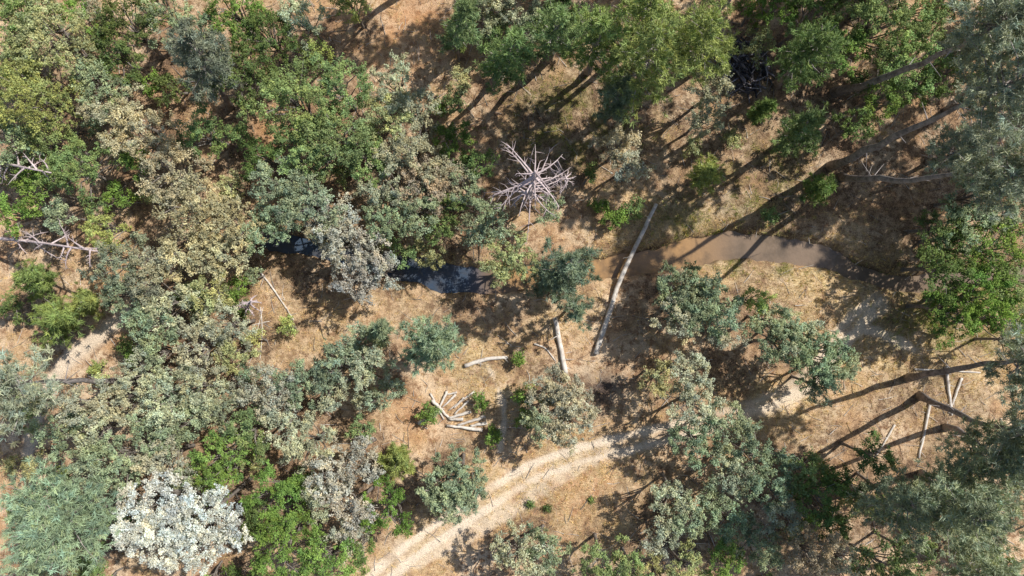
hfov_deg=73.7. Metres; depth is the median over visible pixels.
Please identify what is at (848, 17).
oak tree
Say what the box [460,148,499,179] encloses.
oak tree
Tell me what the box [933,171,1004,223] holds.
oak tree
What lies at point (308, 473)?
shrub
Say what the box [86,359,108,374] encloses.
shrub
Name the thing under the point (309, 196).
oak tree
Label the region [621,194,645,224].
shrub
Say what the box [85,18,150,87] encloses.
oak tree
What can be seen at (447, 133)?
oak tree
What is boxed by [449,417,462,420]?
cut log
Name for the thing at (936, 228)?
oak tree
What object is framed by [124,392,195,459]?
oak tree
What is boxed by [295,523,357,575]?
oak tree
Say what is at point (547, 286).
pine tree
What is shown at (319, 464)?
oak tree
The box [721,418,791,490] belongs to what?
oak tree
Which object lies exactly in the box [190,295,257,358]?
oak tree
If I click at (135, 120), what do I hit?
oak tree
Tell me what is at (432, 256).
shrub
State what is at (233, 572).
shrub
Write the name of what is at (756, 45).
shrub
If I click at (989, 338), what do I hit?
oak tree
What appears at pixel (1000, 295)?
oak tree
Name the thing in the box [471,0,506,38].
oak tree
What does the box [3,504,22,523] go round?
shrub
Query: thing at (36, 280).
pine tree
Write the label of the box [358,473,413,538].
oak tree
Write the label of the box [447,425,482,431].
cut log
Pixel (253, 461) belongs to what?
shrub
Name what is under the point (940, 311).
oak tree
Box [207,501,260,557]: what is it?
silver leaved tree
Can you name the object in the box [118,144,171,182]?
oak tree
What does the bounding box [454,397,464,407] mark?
cut log
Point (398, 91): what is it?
oak tree
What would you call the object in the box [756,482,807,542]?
oak tree
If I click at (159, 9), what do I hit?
oak tree
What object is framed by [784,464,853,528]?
oak tree
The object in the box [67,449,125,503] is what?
oak tree
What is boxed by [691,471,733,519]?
oak tree
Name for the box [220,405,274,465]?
oak tree
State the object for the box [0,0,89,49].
oak tree
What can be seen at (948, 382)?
fallen log
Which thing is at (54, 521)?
gray pine tree
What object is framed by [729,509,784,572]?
oak tree
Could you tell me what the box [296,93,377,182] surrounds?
oak tree
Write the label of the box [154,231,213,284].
oak tree
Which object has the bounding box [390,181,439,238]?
oak tree
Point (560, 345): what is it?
fallen log
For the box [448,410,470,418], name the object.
cut log
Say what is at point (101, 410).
oak tree
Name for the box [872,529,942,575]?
oak tree
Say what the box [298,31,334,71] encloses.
oak tree
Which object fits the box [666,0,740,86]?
pine tree
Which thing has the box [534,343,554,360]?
fallen branch
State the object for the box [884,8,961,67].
oak tree
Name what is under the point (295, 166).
shrub
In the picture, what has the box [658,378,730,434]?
oak tree
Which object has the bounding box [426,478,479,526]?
oak tree
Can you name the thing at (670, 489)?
oak tree
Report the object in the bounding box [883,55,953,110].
oak tree
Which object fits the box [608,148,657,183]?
oak tree
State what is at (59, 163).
oak tree
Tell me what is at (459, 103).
shrub
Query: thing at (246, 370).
shrub
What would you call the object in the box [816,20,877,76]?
oak tree
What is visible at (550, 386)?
oak tree
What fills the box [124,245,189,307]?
oak tree
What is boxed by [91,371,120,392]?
shrub
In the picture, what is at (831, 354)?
oak tree
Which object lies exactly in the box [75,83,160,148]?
oak tree
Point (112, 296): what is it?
oak tree
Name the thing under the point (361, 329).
oak tree
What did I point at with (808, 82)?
oak tree
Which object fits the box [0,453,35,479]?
shrub
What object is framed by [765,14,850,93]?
pine tree
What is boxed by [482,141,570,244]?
dead tree
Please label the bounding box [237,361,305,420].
oak tree
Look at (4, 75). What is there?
shrub
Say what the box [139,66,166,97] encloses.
shrub
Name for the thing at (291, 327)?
shrub
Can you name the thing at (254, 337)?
shrub
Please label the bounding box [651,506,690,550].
oak tree
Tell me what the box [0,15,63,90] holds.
oak tree
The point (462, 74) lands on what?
shrub
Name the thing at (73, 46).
oak tree
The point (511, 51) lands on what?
pine tree
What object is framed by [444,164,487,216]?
oak tree
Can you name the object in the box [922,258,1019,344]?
oak tree
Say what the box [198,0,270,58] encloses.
oak tree
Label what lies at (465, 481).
oak tree
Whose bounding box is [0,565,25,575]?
shrub
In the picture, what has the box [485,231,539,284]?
oak tree
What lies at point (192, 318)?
shrub
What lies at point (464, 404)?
cut log
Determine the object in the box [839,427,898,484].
oak tree
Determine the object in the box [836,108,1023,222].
gray pine tree
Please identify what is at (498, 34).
shrub
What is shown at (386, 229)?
oak tree
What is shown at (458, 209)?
oak tree
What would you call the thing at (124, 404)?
oak tree
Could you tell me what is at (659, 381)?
oak tree
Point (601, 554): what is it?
oak tree
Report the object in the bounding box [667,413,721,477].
oak tree
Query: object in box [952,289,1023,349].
oak tree
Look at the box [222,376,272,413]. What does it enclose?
oak tree
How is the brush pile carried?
on the ground at (616, 364)
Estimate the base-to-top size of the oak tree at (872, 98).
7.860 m
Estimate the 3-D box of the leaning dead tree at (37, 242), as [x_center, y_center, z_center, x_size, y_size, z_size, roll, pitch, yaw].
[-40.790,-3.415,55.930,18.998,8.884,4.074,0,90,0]
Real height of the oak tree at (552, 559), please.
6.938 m
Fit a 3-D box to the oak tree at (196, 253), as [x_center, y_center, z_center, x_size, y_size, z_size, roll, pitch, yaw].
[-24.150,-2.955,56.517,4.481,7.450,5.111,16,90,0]
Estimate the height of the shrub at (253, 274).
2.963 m
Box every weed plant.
[523,497,534,509]
[542,503,553,512]
[586,495,596,504]
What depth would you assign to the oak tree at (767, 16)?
54.35 m
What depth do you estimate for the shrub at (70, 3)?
56.66 m
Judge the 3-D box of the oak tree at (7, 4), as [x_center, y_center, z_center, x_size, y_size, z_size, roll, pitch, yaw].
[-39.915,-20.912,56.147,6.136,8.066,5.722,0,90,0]
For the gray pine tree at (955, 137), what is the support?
on the ground at (616, 364)
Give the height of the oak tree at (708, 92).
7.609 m
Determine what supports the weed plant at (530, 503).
on the ground at (616, 364)
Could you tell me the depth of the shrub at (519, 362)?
58.68 m
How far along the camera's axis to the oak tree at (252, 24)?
53.21 m
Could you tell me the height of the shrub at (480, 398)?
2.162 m
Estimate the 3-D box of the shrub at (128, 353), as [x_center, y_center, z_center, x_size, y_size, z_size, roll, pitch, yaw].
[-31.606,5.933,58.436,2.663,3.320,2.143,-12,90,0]
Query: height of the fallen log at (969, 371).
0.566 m
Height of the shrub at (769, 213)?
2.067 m
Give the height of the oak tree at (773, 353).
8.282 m
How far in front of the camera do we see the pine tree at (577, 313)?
54.37 m
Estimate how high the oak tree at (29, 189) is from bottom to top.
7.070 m
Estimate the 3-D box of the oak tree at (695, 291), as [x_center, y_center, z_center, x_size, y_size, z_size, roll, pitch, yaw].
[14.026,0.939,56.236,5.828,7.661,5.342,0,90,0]
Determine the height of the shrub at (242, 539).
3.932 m
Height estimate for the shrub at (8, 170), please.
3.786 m
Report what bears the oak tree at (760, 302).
on the ground at (616, 364)
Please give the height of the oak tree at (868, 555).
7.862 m
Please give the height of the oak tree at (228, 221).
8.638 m
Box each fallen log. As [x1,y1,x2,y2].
[464,356,508,367]
[550,317,572,372]
[593,203,657,354]
[874,424,895,456]
[914,368,980,372]
[918,404,935,457]
[944,366,953,414]
[948,377,964,412]
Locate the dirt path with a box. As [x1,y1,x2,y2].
[17,290,919,575]
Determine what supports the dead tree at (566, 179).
on the ground at (616, 364)
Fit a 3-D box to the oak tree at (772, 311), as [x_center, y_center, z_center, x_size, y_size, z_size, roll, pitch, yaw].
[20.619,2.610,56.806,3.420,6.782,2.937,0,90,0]
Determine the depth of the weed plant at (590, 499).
59.58 m
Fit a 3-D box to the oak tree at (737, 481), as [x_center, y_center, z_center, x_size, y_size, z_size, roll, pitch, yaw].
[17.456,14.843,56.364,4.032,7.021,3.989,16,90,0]
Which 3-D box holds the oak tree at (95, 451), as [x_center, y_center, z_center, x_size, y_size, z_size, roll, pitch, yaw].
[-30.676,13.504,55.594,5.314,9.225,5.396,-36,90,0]
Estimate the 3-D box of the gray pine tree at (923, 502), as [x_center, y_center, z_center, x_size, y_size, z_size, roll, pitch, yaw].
[27.047,15.080,50.874,7.774,19.018,5.383,29,90,0]
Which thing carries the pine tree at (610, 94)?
on the ground at (616, 364)
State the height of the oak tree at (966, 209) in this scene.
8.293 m
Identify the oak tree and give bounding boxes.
[0,0,57,56]
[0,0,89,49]
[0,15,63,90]
[0,53,92,153]
[0,109,60,169]
[0,191,58,239]
[8,166,78,217]
[10,0,110,76]
[11,117,95,176]
[23,411,104,463]
[32,132,137,214]
[42,193,99,234]
[52,377,134,434]
[63,405,139,460]
[66,54,140,122]
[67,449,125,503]
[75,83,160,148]
[76,230,163,290]
[76,426,163,495]
[78,205,136,251]
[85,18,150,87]
[90,0,169,67]
[97,275,160,316]
[97,382,156,429]
[101,104,180,171]
[105,345,172,399]
[115,297,187,359]
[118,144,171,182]
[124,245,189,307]
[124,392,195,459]
[126,429,197,488]
[131,332,191,376]
[131,365,208,437]
[132,132,219,213]
[133,0,193,48]
[136,276,205,333]
[150,165,230,240]
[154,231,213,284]
[161,8,225,56]
[163,460,214,512]
[165,358,239,411]
[168,392,223,443]
[170,317,235,388]
[172,101,240,159]
[181,376,241,435]
[185,269,234,317]
[187,219,239,281]
[187,429,260,486]
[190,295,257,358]
[190,458,240,506]
[195,189,267,258]
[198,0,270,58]
[200,236,250,286]
[202,30,279,116]
[211,335,262,375]
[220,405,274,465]
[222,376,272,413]
[227,8,298,74]
[236,50,356,153]
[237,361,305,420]
[238,208,281,255]
[239,459,306,520]
[239,492,276,533]
[240,136,286,184]
[245,154,312,223]
[248,190,309,244]
[249,511,319,575]
[258,403,317,455]
[264,117,345,176]
[268,358,323,410]
[271,503,316,545]
[275,0,330,56]
[275,164,349,238]
[276,412,337,474]
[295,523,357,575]
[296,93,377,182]
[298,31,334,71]
[298,52,373,130]
[299,445,356,505]
[300,190,361,242]
[300,479,339,525]
[301,213,345,264]
[306,367,351,415]
[310,337,379,397]
[316,210,379,279]
[322,483,378,543]
[322,514,372,563]
[328,259,378,305]
[330,0,372,28]
[331,435,385,487]
[332,320,369,360]
[334,334,399,392]
[336,534,375,575]
[340,225,395,290]
[343,135,388,190]
[353,155,424,226]
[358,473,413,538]
[359,87,414,153]
[359,246,404,290]
[361,49,425,113]
[361,194,412,241]
[363,366,407,412]
[366,112,451,186]
[379,83,441,137]
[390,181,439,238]
[394,153,451,215]
[415,452,470,517]
[421,210,455,246]
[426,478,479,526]
[430,120,477,158]
[430,159,472,203]
[432,189,469,227]
[433,444,486,499]
[442,24,466,61]
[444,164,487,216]
[454,472,488,518]
[455,208,489,246]
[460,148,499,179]
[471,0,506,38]
[472,198,522,248]
[475,251,516,287]
[479,0,525,33]
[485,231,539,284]
[489,518,553,575]
[515,0,544,43]
[519,397,568,447]
[522,520,573,575]
[523,362,576,429]
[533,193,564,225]
[537,0,589,26]
[538,388,600,456]
[543,373,593,417]
[570,532,634,575]
[587,122,641,169]
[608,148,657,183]
[612,546,654,575]
[636,553,682,575]
[637,359,677,397]
[641,519,668,558]
[648,280,703,345]
[648,472,700,519]
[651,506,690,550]
[652,266,726,331]
[653,259,705,319]
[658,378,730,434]
[665,537,706,575]
[666,348,710,401]
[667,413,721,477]
[668,489,721,539]
[671,269,746,344]
[683,69,735,123]
[684,97,726,138]
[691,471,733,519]
[697,398,763,461]
[699,306,752,350]
[704,535,747,575]
[709,501,758,547]
[710,444,756,503]
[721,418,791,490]
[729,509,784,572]
[734,285,778,316]
[739,448,801,512]
[741,303,811,365]
[746,302,787,338]
[747,0,799,33]
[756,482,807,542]
[764,308,825,358]
[770,446,831,500]
[777,64,816,85]
[777,518,850,575]
[778,0,842,45]
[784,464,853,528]
[788,329,854,392]
[790,368,842,407]
[802,335,861,388]
[808,500,853,542]
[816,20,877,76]
[818,539,866,575]
[822,107,878,146]
[827,463,873,499]
[829,0,895,47]
[838,0,914,71]
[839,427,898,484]
[840,60,911,125]
[841,528,916,575]
[855,471,910,517]
[859,23,949,102]
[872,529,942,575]
[879,0,949,35]
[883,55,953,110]
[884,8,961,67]
[900,228,981,308]
[905,278,986,350]
[906,198,968,259]
[918,196,1006,254]
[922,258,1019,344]
[931,216,1023,290]
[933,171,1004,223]
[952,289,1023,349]
[959,259,1023,320]
[970,192,1023,261]
[973,323,1023,360]
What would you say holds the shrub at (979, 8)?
on the ground at (616, 364)
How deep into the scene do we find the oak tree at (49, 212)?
54.44 m
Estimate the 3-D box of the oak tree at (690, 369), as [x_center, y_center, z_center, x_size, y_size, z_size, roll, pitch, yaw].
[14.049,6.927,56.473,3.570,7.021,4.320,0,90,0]
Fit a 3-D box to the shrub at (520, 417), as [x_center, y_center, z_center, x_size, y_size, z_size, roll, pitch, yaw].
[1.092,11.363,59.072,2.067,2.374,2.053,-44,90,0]
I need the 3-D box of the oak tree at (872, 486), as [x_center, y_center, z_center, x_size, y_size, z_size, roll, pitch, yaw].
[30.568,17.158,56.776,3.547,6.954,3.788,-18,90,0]
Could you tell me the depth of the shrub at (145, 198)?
57.55 m
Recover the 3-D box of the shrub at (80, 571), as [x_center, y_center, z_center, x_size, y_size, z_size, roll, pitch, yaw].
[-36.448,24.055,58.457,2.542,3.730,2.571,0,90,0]
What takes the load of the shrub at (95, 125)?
on the ground at (616, 364)
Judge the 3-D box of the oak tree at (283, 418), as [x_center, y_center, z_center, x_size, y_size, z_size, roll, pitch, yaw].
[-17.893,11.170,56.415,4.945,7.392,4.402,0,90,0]
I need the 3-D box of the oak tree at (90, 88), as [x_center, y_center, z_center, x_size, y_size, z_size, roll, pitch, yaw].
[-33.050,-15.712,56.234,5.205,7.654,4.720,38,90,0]
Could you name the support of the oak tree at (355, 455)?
on the ground at (616, 364)
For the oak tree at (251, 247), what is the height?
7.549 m
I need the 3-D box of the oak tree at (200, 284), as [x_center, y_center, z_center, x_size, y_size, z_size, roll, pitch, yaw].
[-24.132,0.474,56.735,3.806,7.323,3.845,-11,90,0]
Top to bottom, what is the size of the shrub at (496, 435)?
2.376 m
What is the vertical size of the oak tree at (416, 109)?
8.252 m
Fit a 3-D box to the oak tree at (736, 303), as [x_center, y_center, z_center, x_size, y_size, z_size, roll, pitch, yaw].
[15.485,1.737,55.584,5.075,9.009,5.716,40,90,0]
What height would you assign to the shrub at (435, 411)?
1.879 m
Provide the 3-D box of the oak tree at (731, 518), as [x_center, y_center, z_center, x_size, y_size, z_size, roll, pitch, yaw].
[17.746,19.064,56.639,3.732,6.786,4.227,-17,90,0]
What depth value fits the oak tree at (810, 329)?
53.91 m
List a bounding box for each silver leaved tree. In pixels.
[109,481,182,544]
[109,510,177,556]
[119,508,203,571]
[138,468,218,525]
[142,496,208,545]
[164,508,233,575]
[178,477,251,546]
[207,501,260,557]
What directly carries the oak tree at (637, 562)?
on the ground at (616, 364)
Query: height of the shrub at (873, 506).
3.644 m
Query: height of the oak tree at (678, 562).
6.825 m
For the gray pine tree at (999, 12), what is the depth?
38.61 m
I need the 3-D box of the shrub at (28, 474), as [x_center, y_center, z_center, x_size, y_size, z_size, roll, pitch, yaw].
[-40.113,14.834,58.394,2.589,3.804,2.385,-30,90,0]
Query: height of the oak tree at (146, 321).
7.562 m
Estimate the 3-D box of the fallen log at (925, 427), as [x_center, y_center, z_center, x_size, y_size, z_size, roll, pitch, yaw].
[36.518,12.494,59.832,1.162,0.395,5.102,15,90,0]
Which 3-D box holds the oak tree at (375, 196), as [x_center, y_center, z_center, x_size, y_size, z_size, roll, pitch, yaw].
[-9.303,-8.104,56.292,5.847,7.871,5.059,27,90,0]
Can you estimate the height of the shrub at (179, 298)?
4.729 m
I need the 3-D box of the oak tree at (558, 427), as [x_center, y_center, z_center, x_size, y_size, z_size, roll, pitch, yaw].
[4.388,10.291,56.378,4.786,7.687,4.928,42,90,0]
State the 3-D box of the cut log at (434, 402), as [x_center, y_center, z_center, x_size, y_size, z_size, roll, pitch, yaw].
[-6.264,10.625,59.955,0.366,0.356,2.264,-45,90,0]
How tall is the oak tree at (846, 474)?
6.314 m
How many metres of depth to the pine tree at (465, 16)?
47.53 m
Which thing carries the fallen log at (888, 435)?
on the ground at (616, 364)
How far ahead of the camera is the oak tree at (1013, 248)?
52.79 m
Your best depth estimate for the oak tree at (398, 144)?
53.20 m
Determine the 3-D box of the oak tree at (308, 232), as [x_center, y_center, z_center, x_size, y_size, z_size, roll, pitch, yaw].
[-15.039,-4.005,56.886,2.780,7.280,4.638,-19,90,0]
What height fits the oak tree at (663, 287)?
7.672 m
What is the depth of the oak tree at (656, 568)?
54.62 m
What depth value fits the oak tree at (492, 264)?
54.44 m
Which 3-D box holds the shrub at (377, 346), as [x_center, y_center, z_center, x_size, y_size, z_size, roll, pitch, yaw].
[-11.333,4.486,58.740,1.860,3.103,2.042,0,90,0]
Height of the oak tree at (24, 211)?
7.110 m
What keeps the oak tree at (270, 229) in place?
on the ground at (616, 364)
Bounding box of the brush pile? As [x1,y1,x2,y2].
[714,36,774,102]
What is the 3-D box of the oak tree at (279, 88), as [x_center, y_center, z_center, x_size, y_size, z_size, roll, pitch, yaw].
[-16.706,-14.185,54.853,7.572,10.648,7.969,36,90,0]
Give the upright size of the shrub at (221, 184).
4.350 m
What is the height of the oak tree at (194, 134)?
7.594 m
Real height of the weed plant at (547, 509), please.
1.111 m
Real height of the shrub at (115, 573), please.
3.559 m
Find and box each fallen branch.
[256,266,296,319]
[259,307,262,358]
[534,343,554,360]
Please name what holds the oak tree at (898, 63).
on the ground at (616, 364)
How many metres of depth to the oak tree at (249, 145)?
54.10 m
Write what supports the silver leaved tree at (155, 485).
on the ground at (616, 364)
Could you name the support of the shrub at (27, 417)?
on the dirt path
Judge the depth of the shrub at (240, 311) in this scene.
58.36 m
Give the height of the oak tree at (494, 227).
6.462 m
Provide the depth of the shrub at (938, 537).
57.20 m
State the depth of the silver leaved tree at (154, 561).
51.11 m
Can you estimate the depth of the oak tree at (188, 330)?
53.46 m
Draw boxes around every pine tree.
[0,344,136,448]
[0,456,125,575]
[8,257,60,305]
[26,291,94,350]
[62,281,105,320]
[156,16,243,110]
[360,317,396,349]
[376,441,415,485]
[391,312,465,377]
[436,0,483,53]
[466,22,538,95]
[520,0,587,62]
[523,235,602,308]
[523,253,580,303]
[556,1,634,77]
[558,295,594,332]
[591,61,642,124]
[597,8,698,128]
[613,0,686,53]
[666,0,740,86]
[685,152,726,195]
[745,95,778,126]
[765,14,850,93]
[774,100,828,160]
[798,172,837,207]
[825,18,1023,170]
[830,0,1023,97]
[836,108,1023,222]
[842,460,952,555]
[894,428,1023,570]
[903,305,1023,406]
[915,388,1023,502]
[920,107,1019,190]
[933,531,1023,575]
[938,15,1014,69]
[941,408,1023,497]
[942,61,1019,120]
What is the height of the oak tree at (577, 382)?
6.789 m
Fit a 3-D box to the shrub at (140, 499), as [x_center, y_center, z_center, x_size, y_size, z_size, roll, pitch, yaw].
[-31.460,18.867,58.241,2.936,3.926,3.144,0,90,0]
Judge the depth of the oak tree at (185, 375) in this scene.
53.51 m
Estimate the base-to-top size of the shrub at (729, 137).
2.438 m
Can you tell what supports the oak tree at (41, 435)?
on the ground at (616, 364)
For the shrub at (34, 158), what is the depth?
56.78 m
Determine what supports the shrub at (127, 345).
on the ground at (616, 364)
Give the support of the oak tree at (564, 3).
on the ground at (616, 364)
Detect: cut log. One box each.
[429,393,443,419]
[431,399,448,417]
[436,391,447,414]
[442,394,456,406]
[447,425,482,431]
[448,391,473,410]
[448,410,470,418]
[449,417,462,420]
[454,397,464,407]
[454,400,468,413]
[457,414,485,425]
[470,421,487,426]
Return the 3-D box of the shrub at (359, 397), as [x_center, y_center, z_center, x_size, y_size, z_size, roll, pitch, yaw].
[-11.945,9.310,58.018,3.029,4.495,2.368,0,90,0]
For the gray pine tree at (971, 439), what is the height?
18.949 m
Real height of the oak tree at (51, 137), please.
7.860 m
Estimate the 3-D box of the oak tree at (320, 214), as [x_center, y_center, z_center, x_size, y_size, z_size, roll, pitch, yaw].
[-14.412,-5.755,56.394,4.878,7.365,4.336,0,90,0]
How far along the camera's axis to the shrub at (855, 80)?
57.09 m
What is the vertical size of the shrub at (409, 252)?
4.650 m
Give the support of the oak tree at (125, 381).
on the ground at (616, 364)
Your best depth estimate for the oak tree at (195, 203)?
53.03 m
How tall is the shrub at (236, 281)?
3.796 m
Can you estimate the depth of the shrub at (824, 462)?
57.49 m
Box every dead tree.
[0,145,51,187]
[0,219,99,269]
[232,295,261,316]
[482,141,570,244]
[543,160,575,197]
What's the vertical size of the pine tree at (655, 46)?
22.062 m
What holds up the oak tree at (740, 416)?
on the ground at (616, 364)
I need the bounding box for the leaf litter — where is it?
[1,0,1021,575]
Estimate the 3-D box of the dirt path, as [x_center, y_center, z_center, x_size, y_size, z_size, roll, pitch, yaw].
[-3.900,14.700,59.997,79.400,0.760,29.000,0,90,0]
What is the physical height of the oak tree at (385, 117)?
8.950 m
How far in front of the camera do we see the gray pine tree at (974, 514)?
42.98 m
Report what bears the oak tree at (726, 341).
on the ground at (616, 364)
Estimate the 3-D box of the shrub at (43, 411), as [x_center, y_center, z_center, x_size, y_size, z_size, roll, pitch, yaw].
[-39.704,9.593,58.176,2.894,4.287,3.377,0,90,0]
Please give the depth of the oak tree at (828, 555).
53.51 m
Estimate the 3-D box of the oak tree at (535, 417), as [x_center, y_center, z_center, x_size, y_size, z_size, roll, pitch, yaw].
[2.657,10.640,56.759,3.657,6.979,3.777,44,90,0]
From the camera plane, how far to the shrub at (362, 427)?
57.18 m
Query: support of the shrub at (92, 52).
on the ground at (616, 364)
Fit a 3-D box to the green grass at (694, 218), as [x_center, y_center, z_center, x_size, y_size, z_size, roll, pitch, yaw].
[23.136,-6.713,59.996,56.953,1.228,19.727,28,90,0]
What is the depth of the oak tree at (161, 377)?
53.22 m
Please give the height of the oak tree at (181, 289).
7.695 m
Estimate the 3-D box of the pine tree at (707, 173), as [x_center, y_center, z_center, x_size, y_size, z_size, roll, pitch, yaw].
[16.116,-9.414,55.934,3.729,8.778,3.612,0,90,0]
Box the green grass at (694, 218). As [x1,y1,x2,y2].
[458,59,1022,406]
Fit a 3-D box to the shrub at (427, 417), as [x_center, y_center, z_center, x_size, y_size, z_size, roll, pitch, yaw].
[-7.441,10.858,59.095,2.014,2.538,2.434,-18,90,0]
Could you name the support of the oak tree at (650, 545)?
on the ground at (616, 364)
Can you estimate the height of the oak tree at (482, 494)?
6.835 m
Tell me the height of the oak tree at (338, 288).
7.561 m
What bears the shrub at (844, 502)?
on the ground at (616, 364)
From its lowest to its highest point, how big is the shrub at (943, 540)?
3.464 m
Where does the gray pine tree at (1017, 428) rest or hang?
on the ground at (616, 364)
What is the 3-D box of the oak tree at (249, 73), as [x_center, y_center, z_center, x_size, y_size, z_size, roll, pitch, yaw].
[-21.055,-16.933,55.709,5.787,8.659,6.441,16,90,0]
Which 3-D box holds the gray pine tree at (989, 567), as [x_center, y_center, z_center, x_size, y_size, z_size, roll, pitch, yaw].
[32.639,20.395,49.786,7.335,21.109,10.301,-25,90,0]
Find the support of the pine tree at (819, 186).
on the ground at (616, 364)
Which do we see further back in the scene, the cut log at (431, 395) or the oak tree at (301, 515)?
the cut log at (431, 395)
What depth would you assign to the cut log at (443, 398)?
59.90 m
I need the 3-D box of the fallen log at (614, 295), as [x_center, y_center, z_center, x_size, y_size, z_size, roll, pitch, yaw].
[9.681,-0.904,59.437,1.314,0.954,14.158,20,90,0]
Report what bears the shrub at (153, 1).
on the ground at (616, 364)
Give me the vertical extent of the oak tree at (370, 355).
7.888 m
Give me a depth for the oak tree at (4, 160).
53.67 m
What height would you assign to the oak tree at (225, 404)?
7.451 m
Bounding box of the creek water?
[260,231,1023,293]
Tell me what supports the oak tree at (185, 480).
on the ground at (616, 364)
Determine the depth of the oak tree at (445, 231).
54.69 m
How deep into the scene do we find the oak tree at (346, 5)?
54.30 m
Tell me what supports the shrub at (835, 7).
on the ground at (616, 364)
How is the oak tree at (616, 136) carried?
on the ground at (616, 364)
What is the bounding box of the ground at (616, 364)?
[0,0,1023,575]
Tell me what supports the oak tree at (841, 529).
on the ground at (616, 364)
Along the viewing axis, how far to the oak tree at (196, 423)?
53.86 m
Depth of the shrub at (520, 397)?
58.44 m
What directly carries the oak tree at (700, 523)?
on the ground at (616, 364)
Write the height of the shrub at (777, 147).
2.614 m
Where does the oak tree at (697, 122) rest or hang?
on the ground at (616, 364)
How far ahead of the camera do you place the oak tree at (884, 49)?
52.85 m
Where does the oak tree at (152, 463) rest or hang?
on the ground at (616, 364)
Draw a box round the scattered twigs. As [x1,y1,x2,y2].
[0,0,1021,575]
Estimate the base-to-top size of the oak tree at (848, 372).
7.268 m
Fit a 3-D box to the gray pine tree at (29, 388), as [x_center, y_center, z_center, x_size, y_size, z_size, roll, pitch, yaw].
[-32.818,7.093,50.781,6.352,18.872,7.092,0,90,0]
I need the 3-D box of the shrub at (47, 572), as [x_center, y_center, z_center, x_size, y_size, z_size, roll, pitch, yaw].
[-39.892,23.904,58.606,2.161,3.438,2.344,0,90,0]
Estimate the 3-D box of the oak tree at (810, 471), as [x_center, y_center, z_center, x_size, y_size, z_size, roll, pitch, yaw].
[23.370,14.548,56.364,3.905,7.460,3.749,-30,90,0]
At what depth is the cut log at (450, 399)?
59.96 m
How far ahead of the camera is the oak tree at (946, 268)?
53.15 m
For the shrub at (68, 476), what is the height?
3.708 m
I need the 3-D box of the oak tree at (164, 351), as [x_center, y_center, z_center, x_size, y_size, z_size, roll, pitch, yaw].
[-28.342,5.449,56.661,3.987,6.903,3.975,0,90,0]
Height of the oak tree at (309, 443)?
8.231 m
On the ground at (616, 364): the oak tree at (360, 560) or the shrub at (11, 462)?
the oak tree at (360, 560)
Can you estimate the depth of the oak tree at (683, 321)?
53.52 m
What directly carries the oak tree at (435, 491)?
on the ground at (616, 364)
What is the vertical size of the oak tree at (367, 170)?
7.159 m
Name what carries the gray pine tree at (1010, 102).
on the ground at (616, 364)
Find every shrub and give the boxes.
[0,67,13,97]
[0,171,28,189]
[0,291,32,325]
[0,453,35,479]
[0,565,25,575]
[1,166,12,175]
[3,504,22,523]
[7,151,43,180]
[7,396,40,430]
[18,447,49,482]
[21,391,60,419]
[31,560,51,575]
[33,145,75,189]
[46,463,71,478]
[56,0,100,33]
[56,471,86,488]
[66,562,93,575]
[76,540,117,575]
[78,24,120,57]
[78,117,108,139]
[80,0,109,22]
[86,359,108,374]
[90,20,118,47]
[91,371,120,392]
[100,567,123,575]
[101,179,140,212]
[106,505,134,531]
[108,487,132,505]
[113,332,137,354]
[122,497,157,526]
[123,344,151,368]
[131,184,161,204]
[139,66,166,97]
[142,0,166,10]
[150,72,192,107]
[171,281,206,319]
[187,302,212,325]
[204,560,222,575]
[212,168,245,202]
[220,274,251,301]
[221,561,247,575]
[226,119,253,151]
[230,518,263,546]
[231,296,252,320]
[236,438,266,473]
[237,361,263,384]
[239,265,265,285]
[246,326,267,347]
[276,314,298,336]
[282,154,310,179]
[289,479,309,508]
[291,463,315,484]
[327,159,357,188]
[344,412,376,442]
[351,385,385,414]
[368,339,388,350]
[372,230,393,253]
[386,237,417,269]
[414,238,447,270]
[414,400,439,424]
[426,94,448,117]
[428,406,442,419]
[442,85,468,115]
[445,63,471,104]
[452,147,473,176]
[468,390,490,414]
[478,8,510,51]
[484,423,503,448]
[510,348,527,367]
[510,382,537,406]
[513,405,538,431]
[582,161,598,184]
[586,198,609,213]
[598,201,628,230]
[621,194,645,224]
[680,134,702,159]
[718,125,743,149]
[733,0,769,31]
[739,24,775,69]
[760,205,779,226]
[764,548,786,570]
[769,134,789,159]
[784,525,806,543]
[798,514,822,532]
[807,457,838,481]
[817,0,844,15]
[836,493,868,521]
[844,68,878,96]
[866,492,886,520]
[929,525,950,543]
[933,52,970,94]
[936,0,967,20]
[940,536,971,560]
[964,64,988,83]
[973,2,985,17]
[989,554,1016,567]
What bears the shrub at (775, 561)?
on the ground at (616, 364)
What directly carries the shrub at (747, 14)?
on the ground at (616, 364)
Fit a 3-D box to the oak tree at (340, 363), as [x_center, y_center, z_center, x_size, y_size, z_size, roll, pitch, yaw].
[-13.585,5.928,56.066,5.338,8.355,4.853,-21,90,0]
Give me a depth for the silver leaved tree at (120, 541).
50.87 m
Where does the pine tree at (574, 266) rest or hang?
on the ground at (616, 364)
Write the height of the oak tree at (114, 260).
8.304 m

